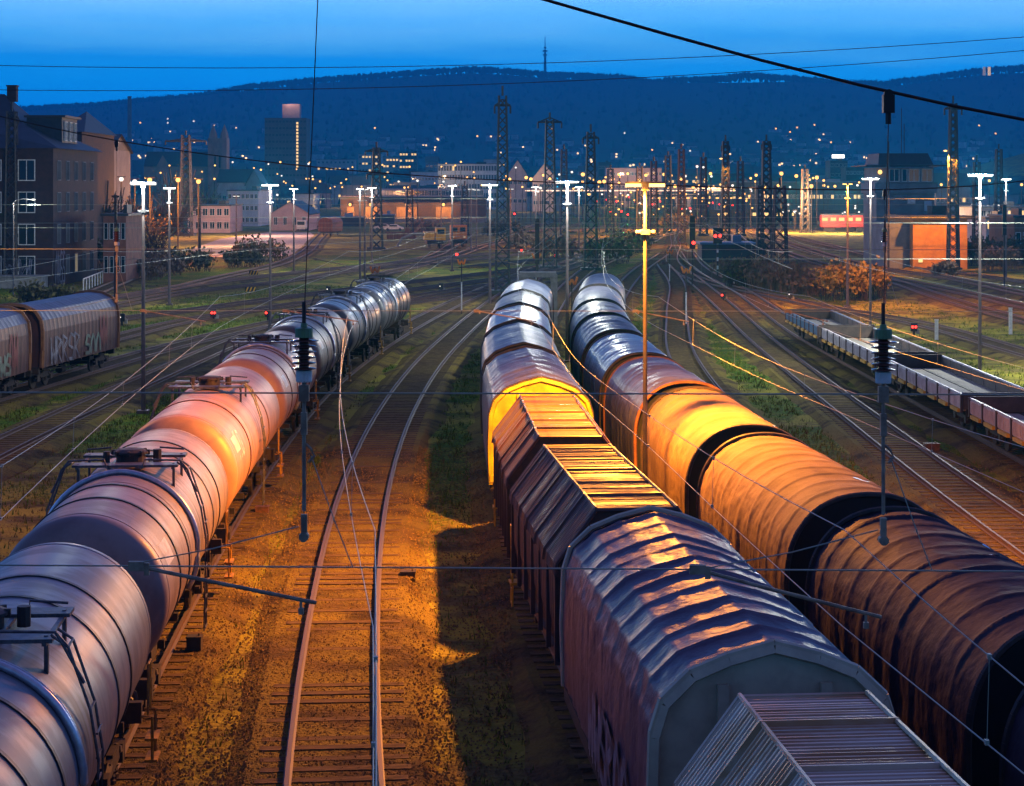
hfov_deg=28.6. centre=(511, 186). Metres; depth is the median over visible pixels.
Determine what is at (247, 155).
hillside house
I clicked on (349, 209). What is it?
bay door
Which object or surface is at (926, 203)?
window
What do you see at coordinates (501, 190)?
town house
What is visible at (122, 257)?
window
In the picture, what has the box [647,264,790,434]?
railway track
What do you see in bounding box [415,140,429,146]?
hillside house
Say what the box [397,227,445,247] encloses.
crane wagon
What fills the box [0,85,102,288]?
brick building
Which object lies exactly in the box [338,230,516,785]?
overhead line
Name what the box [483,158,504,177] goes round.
town block
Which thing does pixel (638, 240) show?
bush
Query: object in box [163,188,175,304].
yard lamp
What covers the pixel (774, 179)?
town house
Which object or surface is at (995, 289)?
railway track
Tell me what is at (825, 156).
hillside house
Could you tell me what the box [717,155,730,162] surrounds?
hillside house
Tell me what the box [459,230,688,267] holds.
railway track
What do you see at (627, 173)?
lamp
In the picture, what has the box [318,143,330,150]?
hillside house
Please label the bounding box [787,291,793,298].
dwarf signal
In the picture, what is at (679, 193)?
lattice mast
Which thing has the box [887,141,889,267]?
yard pole
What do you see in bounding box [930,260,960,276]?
bush
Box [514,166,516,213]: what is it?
lamp
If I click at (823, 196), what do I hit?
lamp
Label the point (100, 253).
bush
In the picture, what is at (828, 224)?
coach
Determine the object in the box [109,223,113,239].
window
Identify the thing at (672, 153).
hillside house
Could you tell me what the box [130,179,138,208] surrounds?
lamp
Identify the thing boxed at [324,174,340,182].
town house
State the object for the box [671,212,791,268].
overhead line
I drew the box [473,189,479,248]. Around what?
yard lamp
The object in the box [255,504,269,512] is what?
track box
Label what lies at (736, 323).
railway track
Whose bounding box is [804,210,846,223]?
coach
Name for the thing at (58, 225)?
window
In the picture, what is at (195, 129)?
hillside house
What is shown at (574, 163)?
hillside house
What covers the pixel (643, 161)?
hillside house
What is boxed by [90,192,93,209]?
window
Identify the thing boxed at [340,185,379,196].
town house
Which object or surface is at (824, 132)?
hillside house
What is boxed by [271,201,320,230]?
pink house
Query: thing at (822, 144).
hillside house
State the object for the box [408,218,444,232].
bush
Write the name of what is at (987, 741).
overhead line
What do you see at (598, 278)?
tarpaulin wagon
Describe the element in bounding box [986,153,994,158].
hillside house
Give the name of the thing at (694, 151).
hillside house
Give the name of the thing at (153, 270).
bush
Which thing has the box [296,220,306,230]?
parked van
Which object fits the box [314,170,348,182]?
town house
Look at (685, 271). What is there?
whistle board
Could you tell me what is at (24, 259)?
window
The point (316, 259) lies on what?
cross span
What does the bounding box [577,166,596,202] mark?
gabled house
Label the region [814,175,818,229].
lamp
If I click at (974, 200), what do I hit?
lattice mast
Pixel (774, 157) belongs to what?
hillside house
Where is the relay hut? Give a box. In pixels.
[864,206,971,268]
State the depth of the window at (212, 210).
429.95 m
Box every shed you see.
[320,213,363,225]
[374,211,395,225]
[385,227,417,238]
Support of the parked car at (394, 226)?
on the ground at (610, 133)
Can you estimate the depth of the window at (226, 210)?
429.95 m
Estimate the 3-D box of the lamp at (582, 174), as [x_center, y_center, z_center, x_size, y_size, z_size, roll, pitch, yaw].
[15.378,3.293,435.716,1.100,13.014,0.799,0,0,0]
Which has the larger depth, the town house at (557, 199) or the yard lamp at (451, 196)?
the town house at (557, 199)
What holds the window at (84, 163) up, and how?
in the brick building at (56, 171)
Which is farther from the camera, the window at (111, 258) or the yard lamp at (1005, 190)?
the yard lamp at (1005, 190)
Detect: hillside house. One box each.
[120,131,134,137]
[132,136,140,142]
[132,150,141,159]
[142,151,152,158]
[150,138,161,145]
[154,144,163,151]
[163,144,178,151]
[164,128,175,133]
[189,133,202,138]
[190,127,202,132]
[192,137,204,143]
[192,143,202,149]
[198,149,207,151]
[211,121,217,127]
[230,123,237,128]
[231,146,248,156]
[235,150,248,155]
[238,152,252,158]
[256,142,264,148]
[310,151,324,160]
[312,137,325,145]
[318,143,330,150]
[324,150,335,157]
[327,138,342,145]
[354,137,367,145]
[367,138,376,144]
[377,138,385,147]
[378,134,387,140]
[382,149,395,156]
[386,141,399,148]
[401,135,415,141]
[404,140,415,148]
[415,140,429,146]
[421,146,434,153]
[430,143,438,151]
[434,133,444,141]
[486,133,496,140]
[493,148,505,156]
[508,132,518,139]
[508,148,524,152]
[508,153,519,161]
[532,152,543,158]
[542,150,555,156]
[556,151,564,157]
[562,138,573,145]
[562,159,581,167]
[568,148,580,155]
[573,145,582,153]
[610,150,621,159]
[611,147,623,155]
[624,159,641,167]
[633,154,647,158]
[633,159,646,165]
[648,151,660,158]
[658,154,668,163]
[660,137,674,144]
[663,151,674,155]
[674,146,687,153]
[676,140,687,144]
[685,143,696,152]
[690,147,698,155]
[707,155,717,163]
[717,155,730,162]
[729,156,738,162]
[732,145,740,150]
[733,159,750,163]
[743,155,759,161]
[744,150,756,154]
[750,138,762,142]
[767,144,779,147]
[768,127,780,132]
[771,156,783,162]
[772,159,782,166]
[777,153,788,155]
[778,158,790,165]
[779,147,794,152]
[781,132,792,138]
[786,135,795,142]
[789,156,802,162]
[792,160,807,165]
[794,157,809,164]
[796,140,805,145]
[796,146,804,151]
[803,146,809,154]
[804,155,814,161]
[809,146,818,154]
[814,154,831,160]
[814,157,824,164]
[815,135,825,143]
[819,130,831,135]
[819,141,829,147]
[833,142,846,150]
[838,151,850,154]
[842,141,849,148]
[844,137,853,143]
[848,157,857,163]
[854,151,869,161]
[932,161,942,168]
[933,154,951,162]
[958,139,966,147]
[958,153,969,162]
[962,152,975,159]
[962,157,972,167]
[967,144,978,151]
[972,138,982,144]
[979,151,991,153]
[979,154,990,162]
[982,147,993,152]
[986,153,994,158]
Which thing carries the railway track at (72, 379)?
on the ground at (610, 133)
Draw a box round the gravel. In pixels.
[0,445,1023,785]
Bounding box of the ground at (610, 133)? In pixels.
[0,73,1023,785]
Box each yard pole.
[111,195,119,298]
[199,206,200,268]
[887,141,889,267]
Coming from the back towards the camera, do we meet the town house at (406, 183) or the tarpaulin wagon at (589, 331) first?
the town house at (406, 183)
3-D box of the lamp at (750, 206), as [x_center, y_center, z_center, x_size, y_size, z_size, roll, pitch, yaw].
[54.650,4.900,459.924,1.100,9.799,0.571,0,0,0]
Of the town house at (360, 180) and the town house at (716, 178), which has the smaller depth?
the town house at (716, 178)
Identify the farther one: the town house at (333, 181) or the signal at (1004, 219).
the town house at (333, 181)
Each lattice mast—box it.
[3,102,18,274]
[165,131,206,235]
[365,142,387,250]
[405,184,413,231]
[460,181,469,234]
[492,86,510,293]
[537,112,561,267]
[559,144,568,237]
[580,124,600,269]
[605,165,614,232]
[635,163,642,228]
[649,157,658,235]
[662,151,673,231]
[676,144,686,244]
[698,153,708,235]
[721,135,730,240]
[735,157,745,235]
[756,178,764,257]
[759,134,775,260]
[771,178,788,264]
[799,165,810,232]
[944,96,962,271]
[972,155,981,259]
[994,144,1003,210]
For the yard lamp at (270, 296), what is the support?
on the ground at (610, 133)
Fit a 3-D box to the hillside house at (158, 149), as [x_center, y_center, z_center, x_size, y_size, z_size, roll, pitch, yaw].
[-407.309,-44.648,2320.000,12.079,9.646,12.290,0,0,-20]
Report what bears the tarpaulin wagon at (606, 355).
on the railway track at (631, 278)
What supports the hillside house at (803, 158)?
on the ground at (610, 133)
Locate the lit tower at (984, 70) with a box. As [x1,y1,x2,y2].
[983,67,990,74]
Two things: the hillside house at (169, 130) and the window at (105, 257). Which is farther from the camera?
the hillside house at (169, 130)
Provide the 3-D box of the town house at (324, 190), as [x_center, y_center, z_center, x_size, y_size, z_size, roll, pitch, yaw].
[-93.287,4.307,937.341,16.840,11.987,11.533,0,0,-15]
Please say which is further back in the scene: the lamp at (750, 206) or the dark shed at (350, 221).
the dark shed at (350, 221)
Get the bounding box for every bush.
[8,279,82,302]
[97,236,102,275]
[136,256,171,279]
[145,250,188,275]
[171,246,217,271]
[218,243,268,267]
[232,232,292,261]
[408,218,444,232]
[481,218,525,235]
[502,228,540,252]
[534,233,579,257]
[580,235,638,262]
[606,224,656,252]
[658,213,695,227]
[709,254,745,275]
[726,236,767,255]
[793,272,840,295]
[811,257,875,300]
[845,255,894,298]
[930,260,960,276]
[967,234,1007,265]
[974,245,1021,271]
[999,234,1023,265]
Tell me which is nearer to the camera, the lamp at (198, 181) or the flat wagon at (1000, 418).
the flat wagon at (1000, 418)
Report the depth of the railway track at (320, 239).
243.43 m
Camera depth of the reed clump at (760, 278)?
189.58 m
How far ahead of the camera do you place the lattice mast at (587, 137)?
232.96 m
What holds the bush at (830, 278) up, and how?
on the ground at (610, 133)
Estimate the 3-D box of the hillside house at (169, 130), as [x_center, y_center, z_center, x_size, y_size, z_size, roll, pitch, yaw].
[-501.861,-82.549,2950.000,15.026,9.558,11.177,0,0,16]
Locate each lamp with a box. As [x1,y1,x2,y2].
[13,199,35,293]
[117,176,125,192]
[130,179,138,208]
[130,182,156,413]
[145,177,153,245]
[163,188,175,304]
[174,177,181,249]
[194,179,202,250]
[236,196,236,241]
[262,185,278,323]
[279,161,280,206]
[289,189,297,270]
[352,166,352,196]
[356,189,363,282]
[362,189,368,278]
[368,188,375,262]
[415,179,419,219]
[438,186,444,246]
[448,185,456,270]
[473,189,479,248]
[482,185,497,303]
[509,177,511,220]
[510,189,510,232]
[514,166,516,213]
[522,186,522,218]
[525,176,527,224]
[531,187,539,218]
[539,187,541,227]
[548,177,550,223]
[556,181,578,362]
[557,173,559,221]
[571,171,572,224]
[572,188,573,216]
[575,187,582,253]
[580,172,584,231]
[597,180,601,231]
[602,179,606,228]
[605,176,606,219]
[619,176,619,216]
[625,182,665,476]
[626,172,628,212]
[648,191,648,222]
[702,166,703,209]
[709,172,711,209]
[710,175,711,209]
[720,158,729,199]
[731,184,733,226]
[750,187,752,228]
[751,190,751,224]
[753,180,755,209]
[779,171,783,229]
[794,174,798,226]
[809,184,813,230]
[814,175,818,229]
[823,179,824,213]
[842,183,852,306]
[856,184,858,213]
[862,178,878,326]
[967,174,992,371]
[987,179,990,204]
[1001,179,1010,277]
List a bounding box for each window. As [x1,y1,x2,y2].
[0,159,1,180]
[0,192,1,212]
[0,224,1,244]
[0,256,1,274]
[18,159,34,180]
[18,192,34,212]
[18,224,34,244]
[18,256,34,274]
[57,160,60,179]
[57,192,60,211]
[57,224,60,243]
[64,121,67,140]
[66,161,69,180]
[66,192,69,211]
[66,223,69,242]
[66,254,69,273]
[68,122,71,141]
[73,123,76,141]
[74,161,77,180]
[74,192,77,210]
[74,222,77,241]
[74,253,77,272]
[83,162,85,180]
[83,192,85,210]
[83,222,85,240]
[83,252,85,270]
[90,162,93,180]
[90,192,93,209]
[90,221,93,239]
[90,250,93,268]
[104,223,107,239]
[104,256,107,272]
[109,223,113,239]
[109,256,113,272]
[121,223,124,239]
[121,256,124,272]
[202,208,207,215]
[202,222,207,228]
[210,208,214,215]
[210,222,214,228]
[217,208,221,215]
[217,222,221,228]
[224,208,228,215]
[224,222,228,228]
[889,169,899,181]
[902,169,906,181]
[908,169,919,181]
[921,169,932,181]
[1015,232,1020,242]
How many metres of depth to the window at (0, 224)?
196.94 m
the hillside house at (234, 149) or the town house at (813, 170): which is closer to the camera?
the town house at (813, 170)
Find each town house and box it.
[132,160,143,165]
[132,165,142,170]
[132,170,139,183]
[138,169,143,185]
[140,173,143,191]
[229,167,246,168]
[237,163,264,168]
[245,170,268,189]
[271,180,293,206]
[276,186,316,207]
[293,179,322,185]
[294,183,331,207]
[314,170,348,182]
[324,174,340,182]
[327,176,347,203]
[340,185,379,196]
[341,174,386,188]
[345,176,375,184]
[385,185,418,188]
[393,171,417,181]
[393,182,419,187]
[419,186,437,188]
[500,178,505,207]
[504,165,523,169]
[525,170,538,175]
[527,185,564,210]
[528,166,555,171]
[562,175,588,200]
[564,184,574,205]
[667,184,707,206]
[707,173,736,209]
[712,164,744,172]
[724,168,753,177]
[741,176,789,181]
[744,164,751,167]
[752,167,766,175]
[772,174,815,176]
[786,176,809,181]
[809,168,817,173]
[816,168,824,178]
[934,169,951,172]
[970,186,983,204]
[983,185,1023,204]
[1007,176,1023,184]
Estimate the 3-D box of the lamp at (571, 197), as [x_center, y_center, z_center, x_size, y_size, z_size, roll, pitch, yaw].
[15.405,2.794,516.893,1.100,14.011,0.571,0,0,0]
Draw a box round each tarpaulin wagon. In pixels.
[480,321,563,425]
[480,345,593,488]
[481,303,554,343]
[489,290,551,325]
[498,278,553,333]
[559,505,895,785]
[568,300,629,373]
[569,285,626,322]
[571,314,647,389]
[574,272,625,305]
[582,332,672,430]
[603,356,721,469]
[640,386,792,517]
[696,432,922,614]
[804,506,1023,785]
[999,688,1023,785]
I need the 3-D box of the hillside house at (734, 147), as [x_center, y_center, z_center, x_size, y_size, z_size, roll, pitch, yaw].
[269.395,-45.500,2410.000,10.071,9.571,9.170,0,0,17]
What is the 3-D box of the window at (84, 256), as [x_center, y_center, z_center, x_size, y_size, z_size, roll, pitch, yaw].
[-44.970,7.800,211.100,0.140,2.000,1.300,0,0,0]
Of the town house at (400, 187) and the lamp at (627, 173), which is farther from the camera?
the town house at (400, 187)
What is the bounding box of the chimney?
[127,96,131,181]
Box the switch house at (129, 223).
[100,204,141,282]
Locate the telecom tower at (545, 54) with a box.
[543,45,547,70]
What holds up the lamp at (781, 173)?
on the ground at (610, 133)
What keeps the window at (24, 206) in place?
in the brick building at (56, 171)
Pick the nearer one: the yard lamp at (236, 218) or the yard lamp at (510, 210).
the yard lamp at (236, 218)
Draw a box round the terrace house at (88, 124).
[77,111,116,271]
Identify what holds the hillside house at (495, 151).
on the ground at (610, 133)
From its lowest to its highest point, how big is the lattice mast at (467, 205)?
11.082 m
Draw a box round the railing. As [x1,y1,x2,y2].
[83,271,102,289]
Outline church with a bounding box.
[144,124,228,209]
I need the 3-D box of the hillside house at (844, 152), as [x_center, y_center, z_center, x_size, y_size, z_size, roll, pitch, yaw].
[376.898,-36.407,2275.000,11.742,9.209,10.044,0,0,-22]
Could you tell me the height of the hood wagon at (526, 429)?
3.844 m
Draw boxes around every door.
[347,207,353,215]
[365,207,376,216]
[397,207,416,216]
[436,207,450,216]
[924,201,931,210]
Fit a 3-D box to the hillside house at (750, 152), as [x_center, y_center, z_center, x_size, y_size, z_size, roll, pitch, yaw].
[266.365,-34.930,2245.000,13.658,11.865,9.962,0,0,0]
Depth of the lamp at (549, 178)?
524.93 m
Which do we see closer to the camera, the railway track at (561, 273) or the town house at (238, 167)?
the railway track at (561, 273)
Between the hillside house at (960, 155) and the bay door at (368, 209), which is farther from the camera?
the hillside house at (960, 155)
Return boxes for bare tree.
[102,180,122,235]
[115,187,149,230]
[125,194,172,241]
[145,184,191,248]
[145,223,170,257]
[150,164,204,233]
[186,180,222,214]
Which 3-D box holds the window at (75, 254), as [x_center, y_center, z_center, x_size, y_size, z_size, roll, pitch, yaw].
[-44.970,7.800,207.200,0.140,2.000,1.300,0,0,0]
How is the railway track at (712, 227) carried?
on the ground at (610, 133)
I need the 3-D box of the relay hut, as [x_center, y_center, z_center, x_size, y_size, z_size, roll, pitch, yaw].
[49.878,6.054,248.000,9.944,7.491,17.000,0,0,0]
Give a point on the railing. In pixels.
(94, 275)
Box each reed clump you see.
[720,258,757,286]
[732,254,767,288]
[739,253,781,289]
[753,261,787,290]
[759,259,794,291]
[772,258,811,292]
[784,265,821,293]
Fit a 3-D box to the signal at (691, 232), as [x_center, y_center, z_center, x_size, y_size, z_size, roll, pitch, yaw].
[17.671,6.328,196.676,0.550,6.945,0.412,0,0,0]
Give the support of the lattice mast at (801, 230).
on the ground at (610, 133)
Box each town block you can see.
[317,158,356,173]
[358,152,382,173]
[383,156,398,184]
[399,150,417,170]
[411,170,437,185]
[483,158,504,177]
[597,161,611,204]
[605,166,661,206]
[724,179,863,210]
[825,155,847,181]
[841,167,867,181]
[959,201,1023,215]
[967,211,1001,243]
[987,208,1023,262]
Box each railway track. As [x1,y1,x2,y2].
[0,276,559,482]
[0,280,557,415]
[48,266,572,369]
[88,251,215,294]
[95,253,586,785]
[113,238,602,301]
[118,233,332,299]
[118,244,610,311]
[120,260,577,325]
[224,221,634,785]
[340,237,473,269]
[366,239,505,276]
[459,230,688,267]
[463,254,638,785]
[481,211,558,232]
[497,229,669,274]
[522,207,592,232]
[546,229,648,277]
[562,207,629,232]
[563,253,668,372]
[602,206,660,232]
[647,206,697,231]
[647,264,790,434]
[660,224,1023,565]
[674,272,1023,365]
[679,251,1023,490]
[686,208,735,232]
[723,230,1023,314]
[725,224,766,231]
[730,226,1023,299]
[750,229,1023,286]
[767,221,806,231]
[810,227,836,232]
[888,277,1023,330]
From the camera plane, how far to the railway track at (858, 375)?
91.46 m
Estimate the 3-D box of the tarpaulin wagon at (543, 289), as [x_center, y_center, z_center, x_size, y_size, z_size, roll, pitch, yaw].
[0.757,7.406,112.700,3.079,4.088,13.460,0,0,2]
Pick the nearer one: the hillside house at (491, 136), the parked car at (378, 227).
the parked car at (378, 227)
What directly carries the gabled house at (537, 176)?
on the ground at (610, 133)
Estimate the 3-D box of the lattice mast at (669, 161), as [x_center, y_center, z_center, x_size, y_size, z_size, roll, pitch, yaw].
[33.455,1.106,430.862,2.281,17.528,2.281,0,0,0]
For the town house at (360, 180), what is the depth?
988.14 m
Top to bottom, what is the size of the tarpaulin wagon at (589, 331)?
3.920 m
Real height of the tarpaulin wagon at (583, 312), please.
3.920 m
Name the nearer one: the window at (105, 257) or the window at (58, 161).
the window at (58, 161)
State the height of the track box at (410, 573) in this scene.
0.300 m
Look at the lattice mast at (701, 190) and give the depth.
402.41 m
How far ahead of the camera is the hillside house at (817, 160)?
2122.00 m
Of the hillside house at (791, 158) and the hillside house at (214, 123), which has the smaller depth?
the hillside house at (791, 158)
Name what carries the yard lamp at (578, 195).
on the ground at (610, 133)
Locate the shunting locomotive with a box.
[448,225,466,246]
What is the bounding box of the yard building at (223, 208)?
[186,200,243,232]
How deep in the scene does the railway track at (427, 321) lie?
50.89 m
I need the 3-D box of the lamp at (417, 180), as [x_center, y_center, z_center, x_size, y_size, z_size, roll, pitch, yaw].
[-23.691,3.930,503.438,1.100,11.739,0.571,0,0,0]
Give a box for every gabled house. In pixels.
[425,156,439,171]
[509,160,527,210]
[532,164,556,211]
[556,169,577,175]
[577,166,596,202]
[662,169,712,194]
[934,173,971,210]
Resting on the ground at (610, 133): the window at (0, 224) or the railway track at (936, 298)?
the railway track at (936, 298)
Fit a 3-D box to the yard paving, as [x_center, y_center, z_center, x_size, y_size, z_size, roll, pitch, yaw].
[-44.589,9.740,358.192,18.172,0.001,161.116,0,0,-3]
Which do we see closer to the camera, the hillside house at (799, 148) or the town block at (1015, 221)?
the town block at (1015, 221)
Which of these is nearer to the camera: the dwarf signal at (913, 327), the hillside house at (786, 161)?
the dwarf signal at (913, 327)
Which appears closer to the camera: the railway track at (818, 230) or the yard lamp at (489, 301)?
the yard lamp at (489, 301)
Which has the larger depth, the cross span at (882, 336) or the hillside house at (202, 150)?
the hillside house at (202, 150)
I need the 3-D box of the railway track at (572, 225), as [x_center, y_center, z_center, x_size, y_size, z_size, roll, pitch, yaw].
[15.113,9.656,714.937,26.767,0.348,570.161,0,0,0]
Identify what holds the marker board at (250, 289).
on the ground at (610, 133)
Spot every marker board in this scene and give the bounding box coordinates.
[245,287,255,293]
[249,271,257,274]
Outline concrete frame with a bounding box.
[519,272,556,327]
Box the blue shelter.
[696,235,755,261]
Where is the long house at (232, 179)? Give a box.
[216,169,253,203]
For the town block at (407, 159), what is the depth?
1400.00 m
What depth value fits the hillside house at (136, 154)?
2075.35 m
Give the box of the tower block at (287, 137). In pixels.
[264,104,310,184]
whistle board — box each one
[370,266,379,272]
[456,253,465,313]
[565,277,577,308]
[666,250,672,281]
[681,266,691,325]
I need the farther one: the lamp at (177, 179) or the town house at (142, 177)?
the town house at (142, 177)
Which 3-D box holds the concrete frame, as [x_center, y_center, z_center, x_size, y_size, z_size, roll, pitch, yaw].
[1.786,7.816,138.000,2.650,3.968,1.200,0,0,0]
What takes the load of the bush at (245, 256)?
on the ground at (610, 133)
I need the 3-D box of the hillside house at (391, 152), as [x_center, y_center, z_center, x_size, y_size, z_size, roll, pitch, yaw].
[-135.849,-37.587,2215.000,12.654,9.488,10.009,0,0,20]
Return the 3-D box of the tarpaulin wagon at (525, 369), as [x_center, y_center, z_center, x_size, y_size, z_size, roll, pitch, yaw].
[0.644,7.406,62.700,3.079,4.088,12.260,0,0,-2]
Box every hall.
[226,186,273,225]
[292,190,320,210]
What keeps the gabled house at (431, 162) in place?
on the ground at (610, 133)
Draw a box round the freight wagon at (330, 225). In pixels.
[318,218,342,235]
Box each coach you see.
[666,210,704,223]
[708,210,749,223]
[753,210,791,223]
[764,210,803,223]
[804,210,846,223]
[820,214,862,230]
[849,210,862,213]
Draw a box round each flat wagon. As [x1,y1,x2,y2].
[785,309,870,351]
[821,327,937,373]
[888,354,1023,431]
[968,396,1023,450]
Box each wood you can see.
[27,66,1023,168]
[130,168,1023,207]
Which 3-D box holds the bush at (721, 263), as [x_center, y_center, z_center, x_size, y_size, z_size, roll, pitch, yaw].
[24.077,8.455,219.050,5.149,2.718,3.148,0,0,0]
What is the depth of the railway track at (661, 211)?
740.76 m
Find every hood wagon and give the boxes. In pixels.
[491,395,610,573]
[508,443,682,666]
[673,690,969,785]
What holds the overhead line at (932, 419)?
hanging from the cross span
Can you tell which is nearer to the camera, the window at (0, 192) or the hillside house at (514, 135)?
the window at (0, 192)
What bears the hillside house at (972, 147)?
on the ground at (610, 133)
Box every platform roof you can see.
[525,188,735,216]
[640,195,741,209]
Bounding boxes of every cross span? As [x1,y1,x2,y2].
[0,0,1023,628]
[0,116,1023,324]
[145,217,1001,217]
[313,258,601,267]
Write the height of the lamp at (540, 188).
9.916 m
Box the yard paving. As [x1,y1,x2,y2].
[191,232,313,256]
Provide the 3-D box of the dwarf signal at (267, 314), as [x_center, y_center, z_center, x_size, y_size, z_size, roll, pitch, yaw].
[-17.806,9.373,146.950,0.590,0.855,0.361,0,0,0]
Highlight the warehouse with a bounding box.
[339,189,488,221]
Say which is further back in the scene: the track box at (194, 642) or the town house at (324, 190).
the town house at (324, 190)
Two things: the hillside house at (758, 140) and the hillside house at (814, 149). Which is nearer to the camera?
the hillside house at (814, 149)
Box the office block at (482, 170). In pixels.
[438,162,499,208]
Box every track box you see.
[186,633,202,651]
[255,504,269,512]
[400,569,415,581]
[923,442,939,450]
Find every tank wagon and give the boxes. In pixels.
[0,542,160,785]
[9,428,233,728]
[131,366,283,565]
[211,330,319,468]
[265,307,351,411]
[309,290,383,380]
[348,277,412,353]
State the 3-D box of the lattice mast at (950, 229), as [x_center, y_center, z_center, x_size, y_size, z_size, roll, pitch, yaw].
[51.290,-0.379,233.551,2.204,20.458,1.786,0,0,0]
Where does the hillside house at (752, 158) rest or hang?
on the ground at (610, 133)
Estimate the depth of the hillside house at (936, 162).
1928.47 m
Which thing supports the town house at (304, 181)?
on the ground at (610, 133)
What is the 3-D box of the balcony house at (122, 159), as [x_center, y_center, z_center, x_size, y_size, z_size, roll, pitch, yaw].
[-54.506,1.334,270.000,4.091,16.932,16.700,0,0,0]
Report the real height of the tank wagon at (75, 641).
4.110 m
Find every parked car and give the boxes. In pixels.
[374,224,390,229]
[384,224,403,230]
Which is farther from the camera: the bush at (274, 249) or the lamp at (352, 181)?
the lamp at (352, 181)
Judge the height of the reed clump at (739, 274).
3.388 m
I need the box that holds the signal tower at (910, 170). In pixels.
[851,108,947,260]
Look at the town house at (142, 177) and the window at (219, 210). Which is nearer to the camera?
the window at (219, 210)
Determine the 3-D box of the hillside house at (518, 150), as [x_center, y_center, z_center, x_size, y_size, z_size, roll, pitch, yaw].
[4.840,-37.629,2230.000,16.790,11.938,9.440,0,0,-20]
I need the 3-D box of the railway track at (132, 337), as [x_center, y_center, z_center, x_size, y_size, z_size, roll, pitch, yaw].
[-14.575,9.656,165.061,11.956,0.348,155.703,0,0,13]
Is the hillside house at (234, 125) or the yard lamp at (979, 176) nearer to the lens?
the yard lamp at (979, 176)
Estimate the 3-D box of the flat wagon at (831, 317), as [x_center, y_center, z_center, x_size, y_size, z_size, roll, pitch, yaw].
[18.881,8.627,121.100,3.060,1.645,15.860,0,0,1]
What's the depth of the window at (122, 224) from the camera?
204.99 m
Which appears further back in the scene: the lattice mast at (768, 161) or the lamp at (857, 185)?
the lamp at (857, 185)
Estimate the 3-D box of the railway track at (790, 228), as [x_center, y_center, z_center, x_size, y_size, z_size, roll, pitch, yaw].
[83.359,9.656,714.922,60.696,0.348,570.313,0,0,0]
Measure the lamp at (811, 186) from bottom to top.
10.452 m
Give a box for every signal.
[120,314,127,325]
[210,309,218,318]
[264,309,272,319]
[439,283,444,289]
[535,219,538,279]
[689,216,694,284]
[713,228,721,275]
[720,292,726,299]
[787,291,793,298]
[910,323,918,335]
[1002,204,1006,285]
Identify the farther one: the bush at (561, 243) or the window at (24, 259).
the bush at (561, 243)
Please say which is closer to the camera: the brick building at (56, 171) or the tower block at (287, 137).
the brick building at (56, 171)
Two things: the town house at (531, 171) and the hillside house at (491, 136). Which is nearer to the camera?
the town house at (531, 171)
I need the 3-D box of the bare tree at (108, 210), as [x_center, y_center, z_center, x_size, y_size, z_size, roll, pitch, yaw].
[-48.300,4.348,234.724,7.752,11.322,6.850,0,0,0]
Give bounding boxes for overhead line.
[0,223,502,281]
[0,228,487,520]
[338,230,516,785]
[517,223,1023,773]
[601,224,1023,491]
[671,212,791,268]
[673,221,1022,389]
[707,219,1023,301]
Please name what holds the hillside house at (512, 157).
on the ground at (610, 133)
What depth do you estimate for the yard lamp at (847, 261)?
163.92 m
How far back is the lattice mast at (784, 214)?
249.22 m
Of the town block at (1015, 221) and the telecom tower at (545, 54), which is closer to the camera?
the town block at (1015, 221)
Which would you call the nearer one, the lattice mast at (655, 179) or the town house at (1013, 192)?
the lattice mast at (655, 179)
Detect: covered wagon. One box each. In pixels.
[0,289,119,388]
[0,305,31,397]
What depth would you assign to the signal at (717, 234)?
217.19 m
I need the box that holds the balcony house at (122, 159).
[114,134,132,209]
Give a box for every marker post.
[934,319,938,339]
[1009,308,1011,333]
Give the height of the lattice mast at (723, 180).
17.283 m
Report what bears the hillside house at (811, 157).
on the ground at (610, 133)
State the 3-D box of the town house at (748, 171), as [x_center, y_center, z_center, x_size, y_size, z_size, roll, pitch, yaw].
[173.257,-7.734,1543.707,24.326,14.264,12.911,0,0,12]
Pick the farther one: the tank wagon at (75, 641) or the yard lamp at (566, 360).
the yard lamp at (566, 360)
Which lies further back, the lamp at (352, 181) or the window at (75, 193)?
the lamp at (352, 181)
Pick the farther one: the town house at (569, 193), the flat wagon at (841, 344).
the town house at (569, 193)

